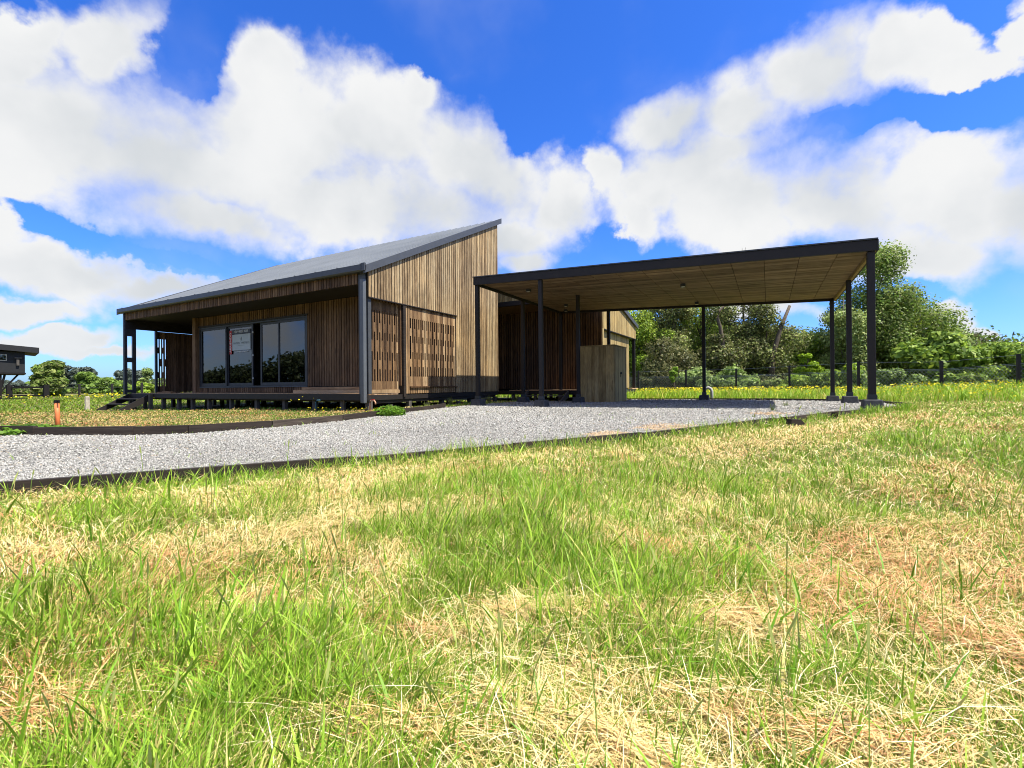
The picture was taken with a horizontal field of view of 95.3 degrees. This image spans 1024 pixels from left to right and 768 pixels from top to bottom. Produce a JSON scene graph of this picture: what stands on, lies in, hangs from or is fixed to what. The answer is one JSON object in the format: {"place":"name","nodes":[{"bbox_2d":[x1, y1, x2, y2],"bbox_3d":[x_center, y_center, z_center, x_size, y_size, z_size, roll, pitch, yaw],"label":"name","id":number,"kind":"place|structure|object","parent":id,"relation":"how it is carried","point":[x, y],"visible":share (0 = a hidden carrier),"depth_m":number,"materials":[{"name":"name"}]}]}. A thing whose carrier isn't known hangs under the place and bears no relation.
{"place":"outdoors","nodes":[
{"label":"outdoors","id":0,"kind":"place"},
{"bbox_2d":[97,393,150,410],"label":"timber steps","id":1,"kind":"structure","parent":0,"point":[134,404],"depth_m":15.88,"materials":[{"name":"black wood"}]},
{"bbox_2d":[0,399,893,494],"bbox_3d":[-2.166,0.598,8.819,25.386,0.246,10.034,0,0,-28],"label":"gravel","id":2,"kind":"structure","parent":0,"point":[504,421],"depth_m":5.61,"materials":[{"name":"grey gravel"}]},
{"bbox_2d":[0,423,72,435],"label":"leafy weed","id":3,"kind":"object","parent":2,"relation":"on","point":[11,431],"visible":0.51,"depth_m":5.90,"materials":[{"name":"green plant"}]},
{"bbox_2d":[374,405,405,415],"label":"leafy weed","id":4,"kind":"object","parent":2,"relation":"on","point":[394,411],"visible":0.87,"depth_m":8.83,"materials":[{"name":"green plant"}]},
{"bbox_2d":[580,344,626,401],"bbox_3d":[2.882,-0.291,14.636,1.110,1.760,1.320,-1,0,29],"label":"timber cabinet","id":5,"kind":"object","parent":2,"relation":"on","point":[603,372],"visible":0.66,"depth_m":14.11,"materials":[{"name":"brown wood"}]},
{"bbox_2d":[470,237,883,408],"bbox_3d":[4.122,-1.116,12.855,8.730,3.540,5.975,-1,0,29],"label":"carport","id":6,"kind":"object","parent":2,"relation":"on","point":[822,272],"visible":0.94,"depth_m":11.52,"materials":[{"name":"brown wood"}]},
{"bbox_2d":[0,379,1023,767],"bbox_3d":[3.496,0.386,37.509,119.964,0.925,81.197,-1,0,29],"label":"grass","id":7,"kind":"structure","parent":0,"point":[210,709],"depth_m":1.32,"materials":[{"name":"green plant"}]},
{"bbox_2d":[0,393,1023,767],"bbox_3d":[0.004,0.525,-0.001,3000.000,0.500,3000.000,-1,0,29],"label":"ground","id":8,"kind":"structure","parent":0,"point":[306,405],"depth_m":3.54,"materials":[{"name":"green plant"}]},
{"bbox_2d":[3,380,28,387],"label":"pine tree","id":9,"kind":"object","parent":8,"relation":"on","point":[18,383],"visible":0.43,"depth_m":170.39,"materials":[{"name":"green plant"}]},
{"bbox_2d":[0,344,38,398],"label":"stilted cabin","id":10,"kind":"object","parent":8,"relation":"on","point":[12,359],"visible":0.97,"depth_m":35.48,"materials":[{"name":"black wood"}]},
{"bbox_2d":[0,354,6,360],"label":"window","id":11,"kind":"structure","parent":10,"relation":"in","point":[3,357],"depth_m":35.15,"materials":[{"name":"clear glass"}]},
{"bbox_2d":[6,385,49,397],"bbox_3d":[-35.303,0.528,33.999,3.068,0.914,0.380,0,0,0],"label":"rail fence","id":12,"kind":"object","parent":8,"relation":"on","point":[9,389],"visible":0.93,"depth_m":33.96,"materials":[{"name":"black wood"}]},
{"bbox_2d":[28,360,68,396],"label":"leafy tree","id":13,"kind":"object","parent":8,"relation":"on","point":[50,373],"visible":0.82,"depth_m":46.47,"materials":[{"name":"green plant"}]},
{"bbox_2d":[53,400,59,424],"bbox_3d":[-7.782,0.544,7.976,0.200,0.537,0.080,-1,0,29],"label":"orange pipe","id":14,"kind":"object","parent":8,"relation":"on","point":[57,410],"visible":0.88,"depth_m":7.95,"materials":[{"name":"orange plastic"}]},
{"bbox_2d":[63,365,72,387],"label":"pine tree","id":15,"kind":"object","parent":8,"relation":"on","point":[67,372],"visible":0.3,"depth_m":169.71,"materials":[{"name":"green plant"}]},
{"bbox_2d":[69,367,83,386],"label":"pine tree","id":16,"kind":"object","parent":8,"relation":"on","point":[74,371],"visible":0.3,"depth_m":168.38,"materials":[{"name":"green plant"}]},
{"bbox_2d":[2,382,165,393],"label":"hedge","id":17,"kind":"object","parent":8,"relation":"on","point":[72,390],"visible":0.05,"depth_m":72.37,"materials":[{"name":"green plant"}]},
{"bbox_2d":[73,371,99,393],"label":"leafy tree","id":18,"kind":"object","parent":8,"relation":"on","point":[82,378],"visible":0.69,"depth_m":74.40,"materials":[{"name":"green plant"}]},
{"bbox_2d":[85,396,89,410],"bbox_3d":[-14.743,0.695,16.193,0.143,0.532,0.139,0,0,6],"label":"wooden stake","id":19,"kind":"object","parent":8,"relation":"on","point":[87,401],"visible":0.79,"depth_m":16.15,"materials":[{"name":"beige wood"}]},
{"bbox_2d":[82,366,97,375],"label":"pine tree","id":20,"kind":"object","parent":8,"relation":"on","point":[87,369],"visible":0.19,"depth_m":168.94,"materials":[{"name":"green plant"}]},
{"bbox_2d":[24,378,165,385],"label":"wood","id":21,"kind":"object","parent":8,"relation":"on","point":[152,381],"visible":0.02,"depth_m":185.78,"materials":[{"name":"green plant"}]},
{"bbox_2d":[49,382,142,397],"bbox_3d":[-36.029,0.656,40.963,22.387,1.449,0.291,-1,0,27],"label":"field fence","id":22,"kind":"object","parent":8,"relation":"on","point":[112,388],"visible":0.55,"depth_m":39.96,"materials":[{"name":"wood"}]},
{"bbox_2d":[85,377,117,393],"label":"field bush","id":23,"kind":"object","parent":8,"relation":"on","point":[99,385],"visible":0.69,"depth_m":68.76,"materials":[{"name":"green plant"}]},
{"bbox_2d":[106,380,136,393],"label":"field bush","id":24,"kind":"object","parent":8,"relation":"on","point":[117,386],"visible":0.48,"depth_m":64.99,"materials":[{"name":"green plant"}]},
{"bbox_2d":[113,368,131,383],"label":"pine tree","id":25,"kind":"object","parent":8,"relation":"on","point":[118,374],"visible":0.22,"depth_m":167.57,"materials":[{"name":"green plant"}]},
{"bbox_2d":[127,370,144,384],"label":"pine tree","id":26,"kind":"object","parent":8,"relation":"on","point":[138,375],"visible":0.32,"depth_m":168.17,"materials":[{"name":"green plant"}]},
{"bbox_2d":[130,381,154,392],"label":"field bush","id":27,"kind":"object","parent":8,"relation":"on","point":[148,388],"visible":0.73,"depth_m":57.69,"materials":[{"name":"green plant"}]},
{"bbox_2d":[139,367,153,383],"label":"leafy tree","id":28,"kind":"object","parent":8,"relation":"on","point":[147,373],"visible":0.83,"depth_m":61.94,"materials":[{"name":"green plant"}]},
{"bbox_2d":[0,403,445,435],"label":"edging","id":29,"kind":"object","parent":8,"relation":"on","point":[117,430],"visible":0.38,"depth_m":5.89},
{"bbox_2d":[369,399,375,410],"bbox_3d":[-3.266,0.593,10.898,0.101,0.475,0.352,0,0,-33],"label":"garden tap","id":30,"kind":"object","parent":8,"relation":"on","point":[371,404],"visible":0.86,"depth_m":10.93,"materials":[{"name":"orange metal"}]},
{"bbox_2d":[117,218,637,411],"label":"timber house","id":31,"kind":"structure","parent":8,"relation":"on","point":[393,322],"depth_m":14.46,"materials":[{"name":"brown wood"}]},
{"bbox_2d":[157,391,175,392],"bbox_3d":[-12.287,0.289,16.581,0.950,0.057,0.150,-1,0,29],"label":"plank","id":32,"kind":"object","parent":31,"relation":"on","point":[166,392],"visible":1,"depth_m":16.45,"materials":[{"name":"brown wood"}]},
{"bbox_2d":[229,331,231,353],"bbox_3d":[-9.540,-1.405,15.816,0.130,0.800,0.010,-1,0,29],"label":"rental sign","id":33,"kind":"object","parent":31,"relation":"attached to","point":[230,335],"visible":1,"depth_m":15.81,"materials":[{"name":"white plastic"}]},
{"bbox_2d":[232,328,249,333],"bbox_3d":[-9.034,-1.750,15.537,1.050,0.140,0.010,-1,0,29],"label":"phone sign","id":34,"kind":"object","parent":31,"relation":"attached to","point":[240,331],"visible":1,"depth_m":15.52,"materials":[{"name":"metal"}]},
{"bbox_2d":[232,333,250,350],"bbox_3d":[-9.014,-1.395,15.527,1.010,0.530,0.014,-1,0,29],"label":"agency sign","id":35,"kind":"object","parent":31,"relation":"attached to","point":[241,341],"visible":1,"depth_m":15.52,"materials":[{"name":"white paper"}]},
{"bbox_2d":[198,314,307,387],"bbox_3d":[-8.602,-0.978,15.303,5.860,2.172,0.150,-1,0,29],"label":"sliding door","id":36,"kind":"structure","parent":31,"relation":"in","point":[283,340],"depth_m":15.02,"materials":[{"name":"glass"}]},
{"bbox_2d":[0,403,914,498],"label":"edging","id":37,"kind":"object","parent":8,"relation":"on","point":[61,482],"visible":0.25,"depth_m":3.33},
{"bbox_2d":[0,401,924,501],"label":"verge grass","id":38,"kind":"structure","parent":8,"relation":"on","point":[909,406],"depth_m":4.20,"materials":[{"name":"green plant"}]},
{"bbox_2d":[0,392,1023,767],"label":"straw","id":39,"kind":"object","parent":8,"relation":"on","point":[738,710],"visible":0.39,"depth_m":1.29,"materials":[{"name":"beige plant"}]},
{"bbox_2d":[8,379,1022,411],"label":"buttercups","id":40,"kind":"object","parent":8,"relation":"on","point":[929,383],"visible":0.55,"depth_m":18.70,"materials":[{"name":"yellow plant"}]},
{"bbox_2d":[525,390,568,400],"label":"timber steps","id":41,"kind":"structure","parent":8,"relation":"on","point":[565,396],"depth_m":15.82,"materials":[{"name":"black wood"}]},
{"bbox_2d":[628,310,675,387],"bbox_3d":[9.897,-2.954,37.340,5.006,7.571,4.942,0,0,-32],"label":"leafy tree","id":42,"kind":"object","parent":8,"relation":"on","point":[644,330],"visible":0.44,"depth_m":36.15,"materials":[{"name":"green plant"}]},
{"bbox_2d":[636,376,669,389],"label":"shrub","id":43,"kind":"object","parent":8,"relation":"on","point":[646,381],"visible":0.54,"depth_m":33.66,"materials":[{"name":"green plant"}]},
{"bbox_2d":[629,336,700,389],"bbox_3d":[11.598,-1.437,35.297,4.826,4.513,5.881,0,0,-30],"label":"thicket","id":44,"kind":"object","parent":8,"relation":"on","point":[663,364],"visible":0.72,"depth_m":34.08,"materials":[{"name":"green plant"}]},
{"bbox_2d":[636,307,701,369],"bbox_3d":[12.843,-3.590,39.002,6.179,8.744,7.088,-1,0,29],"label":"leafy tree","id":45,"kind":"object","parent":8,"relation":"on","point":[672,316],"visible":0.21,"depth_m":37.62,"materials":[{"name":"green plant"}]},
{"bbox_2d":[669,366,677,388],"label":"sapling","id":46,"kind":"object","parent":8,"relation":"on","point":[673,374],"visible":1,"depth_m":29.35,"materials":[{"name":"green plant"}]},
{"bbox_2d":[675,366,716,390],"bbox_3d":[12.832,-0.241,32.628,3.146,1.987,2.887,-1,0,29],"label":"shrub","id":47,"kind":"object","parent":8,"relation":"on","point":[696,372],"visible":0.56,"depth_m":32.07,"materials":[{"name":"green plant"}]},
{"bbox_2d":[656,306,737,366],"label":"leafy tree","id":48,"kind":"object","parent":8,"relation":"on","point":[694,333],"visible":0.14,"depth_m":40.49,"materials":[{"name":"green plant"}]},
{"bbox_2d":[706,386,712,397],"bbox_3d":[6.573,0.445,15.612,0.310,0.750,0.100,-1,0,29],"label":"vent pipe","id":49,"kind":"object","parent":8,"relation":"on","point":[711,391],"visible":0.62,"depth_m":15.54,"materials":[{"name":"plastic"}]},
{"bbox_2d":[689,333,748,378],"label":"ivy tree","id":50,"kind":"object","parent":8,"relation":"on","point":[714,357],"visible":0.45,"depth_m":34.23,"materials":[{"name":"green plant"}]},
{"bbox_2d":[716,306,724,369],"bbox_3d":[15.695,-2.769,34.389,1.215,6.606,0.380,0,0,3],"label":"bare trunk","id":51,"kind":"object","parent":8,"relation":"on","point":[720,326],"visible":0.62,"depth_m":34.31,"materials":[{"name":"brown plant"}]},
{"bbox_2d":[566,398,905,404],"bbox_3d":[4.618,0.531,13.359,9.470,0.280,5.086,-1,0,29],"label":"edging","id":52,"kind":"object","parent":8,"relation":"on","point":[887,402],"visible":0.17,"depth_m":14.68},
{"bbox_2d":[712,364,760,391],"bbox_3d":[14.876,-0.318,30.935,3.467,2.096,2.686,-1,0,10],"label":"shrub","id":53,"kind":"object","parent":8,"relation":"on","point":[721,376],"visible":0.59,"depth_m":30.90,"materials":[{"name":"green plant"}]},
{"bbox_2d":[706,304,782,377],"bbox_3d":[18.809,-4.127,37.928,5.773,9.612,5.572,-1,0,11],"label":"leafy tree","id":54,"kind":"object","parent":8,"relation":"on","point":[754,311],"visible":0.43,"depth_m":37.08,"materials":[{"name":"green plant"}]},
{"bbox_2d":[748,378,781,389],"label":"shrub","id":55,"kind":"object","parent":8,"relation":"on","point":[777,381],"visible":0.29,"depth_m":30.07,"materials":[{"name":"green plant"}]},
{"bbox_2d":[729,312,814,387],"bbox_3d":[19.792,-2.572,36.324,5.578,6.463,5.969,0,0,-41],"label":"leafy tree","id":56,"kind":"object","parent":8,"relation":"on","point":[761,355],"visible":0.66,"depth_m":35.60,"materials":[{"name":"green plant"}]},
{"bbox_2d":[769,305,790,379],"bbox_3d":[20.228,-2.672,35.149,1.695,6.541,0.447,0,0,5],"label":"bare trunk","id":57,"kind":"object","parent":8,"relation":"on","point":[776,342],"visible":0.67,"depth_m":35.09,"materials":[{"name":"brown plant"}]},
{"bbox_2d":[777,374,813,390],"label":"shrub","id":58,"kind":"object","parent":8,"relation":"on","point":[800,380],"visible":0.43,"depth_m":27.82,"materials":[{"name":"green plant"}]},
{"bbox_2d":[786,419,804,426],"bbox_3d":[3.772,0.551,6.100,0.360,0.150,0.100,20,-2,-5],"label":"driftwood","id":59,"kind":"object","parent":8,"relation":"on","point":[798,422],"visible":0.41,"depth_m":6.04,"materials":[{"name":"brown wood"}]},
{"bbox_2d":[777,325,835,376],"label":"leafy tree","id":60,"kind":"object","parent":8,"relation":"on","point":[804,353],"visible":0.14,"depth_m":38.87,"materials":[{"name":"green plant"}]},
{"bbox_2d":[792,353,823,376],"bbox_3d":[19.751,-0.708,31.096,1.343,2.717,1.722,0,0,-23],"label":"lime bush","id":61,"kind":"object","parent":8,"relation":"on","point":[813,365],"visible":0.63,"depth_m":30.82,"materials":[{"name":"green plant"}]},
{"bbox_2d":[785,327,865,366],"bbox_3d":[26.009,-2.102,39.165,5.898,5.358,4.812,-1,0,20],"label":"leafy tree","id":62,"kind":"object","parent":8,"relation":"on","point":[814,345],"visible":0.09,"depth_m":38.11,"materials":[{"name":"green plant"}]},
{"bbox_2d":[629,354,1023,390],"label":"fence","id":63,"kind":"object","parent":8,"relation":"on","point":[1018,372],"visible":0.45,"depth_m":20.01,"materials":[{"name":"metal"}]},
{"bbox_2d":[630,317,1023,385],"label":"wood","id":64,"kind":"object","parent":8,"relation":"on","point":[981,337],"visible":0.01,"depth_m":41.15,"materials":[{"name":"green plant"}]},
{"bbox_2d":[808,369,846,391],"bbox_3d":[18.432,-0.118,26.819,2.661,1.545,2.404,0,0,-4],"label":"shrub","id":65,"kind":"object","parent":8,"relation":"on","point":[822,380],"visible":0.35,"depth_m":26.47,"materials":[{"name":"green plant"}]},
{"bbox_2d":[811,299,880,372],"bbox_3d":[25.508,-3.029,35.633,4.312,7.182,5.846,-1,0,29],"label":"leafy tree","id":66,"kind":"object","parent":8,"relation":"on","point":[840,330],"visible":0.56,"depth_m":34.53,"materials":[{"name":"green plant"}]},
{"bbox_2d":[835,363,866,388],"bbox_3d":[19.032,-0.295,25.990,1.954,1.832,1.712,-1,0,29],"label":"shrub","id":67,"kind":"object","parent":8,"relation":"on","point":[854,373],"visible":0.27,"depth_m":25.75,"materials":[{"name":"green plant"}]},
{"bbox_2d":[809,239,928,370],"bbox_3d":[28.329,-5.471,37.127,8.191,12.010,8.291,-1,0,29],"label":"leafy tree","id":68,"kind":"object","parent":8,"relation":"on","point":[889,270],"visible":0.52,"depth_m":35.08,"materials":[{"name":"green plant"}]},
{"bbox_2d":[855,368,928,388],"bbox_3d":[20.105,-0.175,24.799,3.202,1.444,2.906,-1,0,29],"label":"shrub","id":69,"kind":"object","parent":8,"relation":"on","point":[889,379],"visible":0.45,"depth_m":24.65,"materials":[{"name":"green plant"}]},
{"bbox_2d":[875,279,974,384],"bbox_3d":[31.344,-3.902,37.150,7.817,8.806,8.030,0,0,-43],"label":"leafy tree","id":70,"kind":"object","parent":8,"relation":"on","point":[923,311],"visible":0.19,"depth_m":34.92,"materials":[{"name":"green plant"}]},
{"bbox_2d":[890,328,986,386],"bbox_3d":[28.191,-1.522,31.164,5.319,4.176,5.112,0,0,-27],"label":"broadleaf bush","id":71,"kind":"object","parent":8,"relation":"on","point":[932,351],"visible":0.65,"depth_m":29.73,"materials":[{"name":"green plant"}]},
{"bbox_2d":[905,310,980,345],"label":"leafy tree","id":72,"kind":"object","parent":8,"relation":"on","point":[969,338],"visible":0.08,"depth_m":34.92,"materials":[{"name":"green plant"}]},
{"bbox_2d":[947,374,1014,384],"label":"shrub","id":73,"kind":"object","parent":8,"relation":"on","point":[977,378],"visible":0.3,"depth_m":23.55,"materials":[{"name":"green plant"}]},
{"bbox_2d":[960,340,1023,381],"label":"broadleaf bush","id":74,"kind":"object","parent":8,"relation":"on","point":[994,351],"visible":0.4,"depth_m":29.54,"materials":[{"name":"green plant"}]},
{"bbox_2d":[1005,344,1023,379],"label":"broadleaf bush","id":75,"kind":"object","parent":8,"relation":"on","point":[1014,368],"visible":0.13,"depth_m":29.17,"materials":[{"name":"green plant"}]},
{"bbox_2d":[0,0,1023,381],"label":"sky","id":76,"kind":"structure","parent":0,"point":[150,150],"materials":[{"name":"blue"}]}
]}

